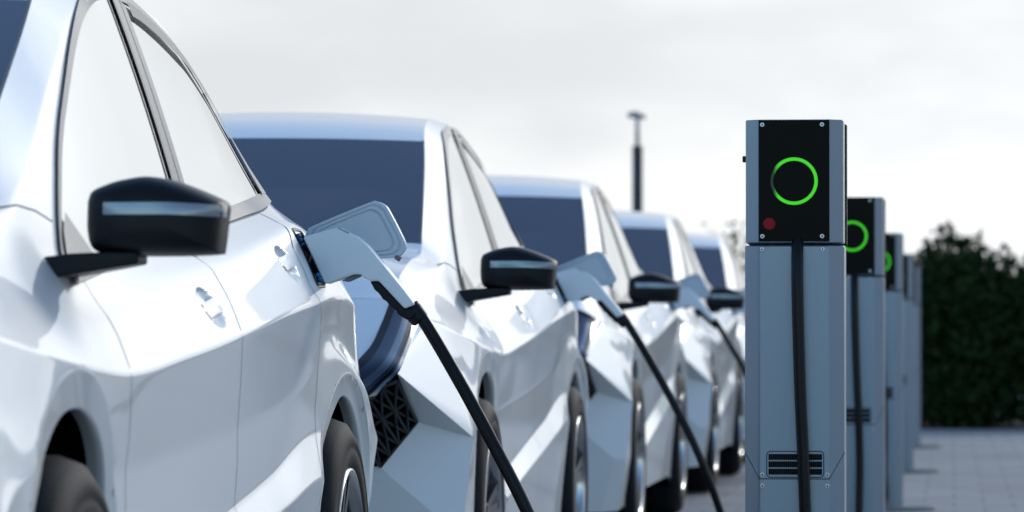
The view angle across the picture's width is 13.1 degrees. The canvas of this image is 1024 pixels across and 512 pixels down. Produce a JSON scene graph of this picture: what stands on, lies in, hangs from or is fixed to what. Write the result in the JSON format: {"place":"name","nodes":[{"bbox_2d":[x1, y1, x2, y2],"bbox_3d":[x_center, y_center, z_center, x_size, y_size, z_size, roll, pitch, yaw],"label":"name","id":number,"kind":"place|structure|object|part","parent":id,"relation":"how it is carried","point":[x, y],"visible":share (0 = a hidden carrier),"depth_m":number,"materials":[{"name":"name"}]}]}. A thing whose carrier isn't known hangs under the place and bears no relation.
{"place":"outdoors","nodes":[
{"label":"outdoors","id":0,"kind":"place"},
{"bbox_2d":[134,0,1023,274],"label":"sky","id":1,"kind":"structure","parent":0,"point":[928,95],"materials":[{"name":"white"}]},
{"bbox_2d":[680,397,1023,511],"bbox_3d":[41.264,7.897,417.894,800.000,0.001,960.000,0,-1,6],"label":"pavement","id":2,"kind":"structure","parent":0,"point":[981,470],"depth_m":26.36,"materials":[{"name":"grey concrete"}]},
{"bbox_2d":[0,0,406,511],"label":"parked car","id":3,"kind":"object","parent":2,"relation":"on","point":[177,324],"visible":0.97,"depth_m":7.69,"materials":[{"name":"white paint"}]},
{"bbox_3d":[-0.733,-0.234,7.770,0.166,0.557,1.436,0,-1,4],"label":"side window","id":4,"kind":"part","parent":3,"relation":"part of","materials":[{"name":"white glass"}]},
{"bbox_3d":[-0.604,0.381,7.616,0.144,0.833,1.230,0,-1,6],"label":"door","id":5,"kind":"part","parent":3,"relation":"part of","materials":[{"name":"white paint"}]},
{"bbox_3d":[-0.630,-0.270,9.067,0.170,0.447,1.150,0,-1,6],"label":"side window","id":6,"kind":"part","parent":3,"relation":"part of","materials":[{"name":"white glass"}]},
{"bbox_3d":[-0.515,0.352,8.688,0.178,0.927,1.160,0,-1,6],"label":"door","id":7,"kind":"part","parent":3,"relation":"part of","materials":[{"name":"white paint"}]},
{"bbox_2d":[215,112,616,511],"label":"parked car","id":8,"kind":"object","parent":2,"relation":"on","point":[475,277],"visible":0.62,"depth_m":13.18,"materials":[{"name":"white paint"}]},
{"bbox_3d":[-0.158,-0.136,13.591,0.166,0.557,1.436,0,-1,4],"label":"side window","id":9,"kind":"part","parent":8,"relation":"part of","materials":[{"name":"white glass"}]},
{"bbox_3d":[-0.055,-0.173,14.887,0.170,0.447,1.150,0,-1,6],"label":"side window","id":10,"kind":"part","parent":8,"relation":"part of","materials":[{"name":"white glass"}]},
{"bbox_3d":[-0.029,0.479,13.437,0.144,0.833,1.230,0,-1,6],"label":"door","id":11,"kind":"part","parent":8,"relation":"part of","materials":[{"name":"white paint"}]},
{"bbox_3d":[0.060,0.450,14.509,0.178,0.927,1.160,0,-1,6],"label":"door","id":12,"kind":"part","parent":8,"relation":"part of","materials":[{"name":"white paint"}]},
{"bbox_2d":[487,175,709,511],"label":"parked car","id":13,"kind":"object","parent":2,"relation":"on","point":[637,447],"visible":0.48,"depth_m":19.04,"materials":[{"name":"white paint"}]},
{"bbox_3d":[0.416,-0.038,19.411,0.166,0.557,1.436,0,-1,4],"label":"side window","id":14,"kind":"part","parent":13,"relation":"part of","materials":[{"name":"white glass"}]},
{"bbox_3d":[0.520,-0.075,20.708,0.170,0.447,1.150,0,-1,6],"label":"side window","id":15,"kind":"part","parent":13,"relation":"part of","materials":[{"name":"white glass"}]},
{"bbox_3d":[0.546,0.577,19.258,0.144,0.833,1.230,0,-1,6],"label":"door","id":16,"kind":"part","parent":13,"relation":"part of","materials":[{"name":"white paint"}]},
{"bbox_3d":[0.635,0.548,20.330,0.178,0.927,1.160,0,-1,6],"label":"door","id":17,"kind":"part","parent":13,"relation":"part of","materials":[{"name":"white paint"}]},
{"bbox_2d":[613,210,744,491],"bbox_3d":[0.329,0.554,25.418,2.076,1.676,4.870,0,-1,6],"label":"parked car","id":18,"kind":"object","parent":2,"relation":"on","point":[659,243],"visible":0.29,"depth_m":24.80,"materials":[{"name":"white paint"}]},
{"bbox_3d":[0.991,0.059,25.232,0.166,0.557,1.436,0,-1,4],"label":"side window","id":19,"kind":"part","parent":18,"relation":"part of","materials":[{"name":"white glass"}]},
{"bbox_3d":[1.094,0.023,26.529,0.170,0.447,1.150,0,-1,6],"label":"side window","id":20,"kind":"part","parent":18,"relation":"part of","materials":[{"name":"white glass"}]},
{"bbox_3d":[1.121,0.675,25.078,0.144,0.833,1.230,0,-1,6],"label":"door","id":21,"kind":"part","parent":18,"relation":"part of","materials":[{"name":"white paint"}]},
{"bbox_3d":[1.209,0.646,26.151,0.178,0.927,1.160,0,-1,6],"label":"door","id":22,"kind":"part","parent":18,"relation":"part of","materials":[{"name":"white paint"}]},
{"bbox_2d":[685,233,744,460],"bbox_3d":[0.904,0.652,31.239,2.076,1.676,4.870,0,-1,6],"label":"parked car","id":23,"kind":"object","parent":2,"relation":"on","point":[717,259],"visible":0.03,"depth_m":30.88,"materials":[{"name":"white paint"}]},
{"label":"side window","id":24,"kind":"part","parent":23,"relation":"part of","materials":[{"name":"white glass"}]},
{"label":"side window","id":25,"kind":"part","parent":23,"relation":"part of","materials":[{"name":"white glass"}]},
{"bbox_2d":[742,119,846,511],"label":"charging post","id":26,"kind":"object","parent":2,"relation":"on","point":[796,177],"visible":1,"depth_m":10.04,"materials":[{"name":"metal"}]},
{"bbox_2d":[301,227,810,511],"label":"charging connector","id":27,"kind":"object","parent":26,"relation":"attached to","point":[337,254],"visible":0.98,"depth_m":9.22,"materials":[{"name":"white plastic"},{"name":"black rubber"},{"name":"metal"}]},
{"bbox_2d":[844,197,885,511],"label":"charging post","id":28,"kind":"object","parent":2,"relation":"on","point":[866,243],"visible":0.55,"depth_m":15.85,"materials":[{"name":"silver metal"}]},
{"bbox_2d":[556,267,863,511],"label":"charging connector","id":29,"kind":"object","parent":28,"relation":"attached to","point":[575,283],"visible":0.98,"depth_m":15.04,"materials":[{"name":"white plastic"},{"name":"rubber"}]},
{"bbox_2d":[884,233,935,511],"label":"charging post","id":30,"kind":"object","parent":2,"relation":"on","point":[894,282],"visible":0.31,"depth_m":21.67,"materials":[{"name":"silver metal"}]},
{"bbox_2d":[672,285,888,506],"bbox_3d":[1.354,0.676,21.119,1.401,1.100,0.452,1,-1,-35],"label":"charging connector","id":31,"kind":"object","parent":30,"relation":"attached to","point":[688,298],"visible":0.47,"depth_m":20.86,"materials":[{"name":"grey plastic"}]},
{"bbox_2d":[902,254,938,472],"bbox_3d":[2.388,0.661,27.592,0.500,1.346,0.500,0,-1,6],"label":"charging post","id":32,"kind":"object","parent":2,"relation":"on","point":[908,385],"visible":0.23,"depth_m":27.49,"materials":[{"name":"silver metal"}]},
{"bbox_2d":[734,306,744,314],"bbox_3d":[1.929,0.774,26.939,1.401,1.100,0.452,1,-1,-35],"label":"charging connector","id":33,"kind":"object","parent":32,"relation":"attached to","point":[739,311],"visible":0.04,"depth_m":26.68,"materials":[{"name":"white plastic"}]},
{"bbox_2d":[903,267,941,447],"bbox_3d":[2.963,0.759,33.413,0.500,1.346,0.500,0,-1,6],"label":"charging post","id":34,"kind":"object","parent":2,"relation":"on","point":[917,401],"visible":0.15,"depth_m":33.31,"materials":[{"name":"silver metal"}]},
{"bbox_2d":[921,416,1023,428],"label":"planting bed","id":35,"kind":"object","parent":2,"relation":"on","point":[998,426],"depth_m":40.12,"materials":[{"name":"soil"}]},
{"bbox_2d":[627,111,645,211],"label":"lamp post","id":36,"kind":"object","parent":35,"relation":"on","point":[637,177],"visible":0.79,"depth_m":46.08,"materials":[{"name":"grey metal"}]},
{"bbox_2d":[701,220,1023,427],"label":"hedge","id":37,"kind":"object","parent":35,"relation":"on","point":[1010,401],"visible":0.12,"depth_m":40.11,"materials":[{"name":"green plant"}]},
{"bbox_2d":[913,219,1023,427],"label":"shrub","id":38,"kind":"object","parent":35,"relation":"on","point":[967,262],"visible":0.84,"depth_m":40.19,"materials":[{"name":"green plant"}]},
{"bbox_2d":[982,254,1023,426],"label":"shrub","id":39,"kind":"object","parent":35,"relation":"on","point":[996,359],"visible":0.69,"depth_m":40.16,"materials":[{"name":"green plant"}]}
]}

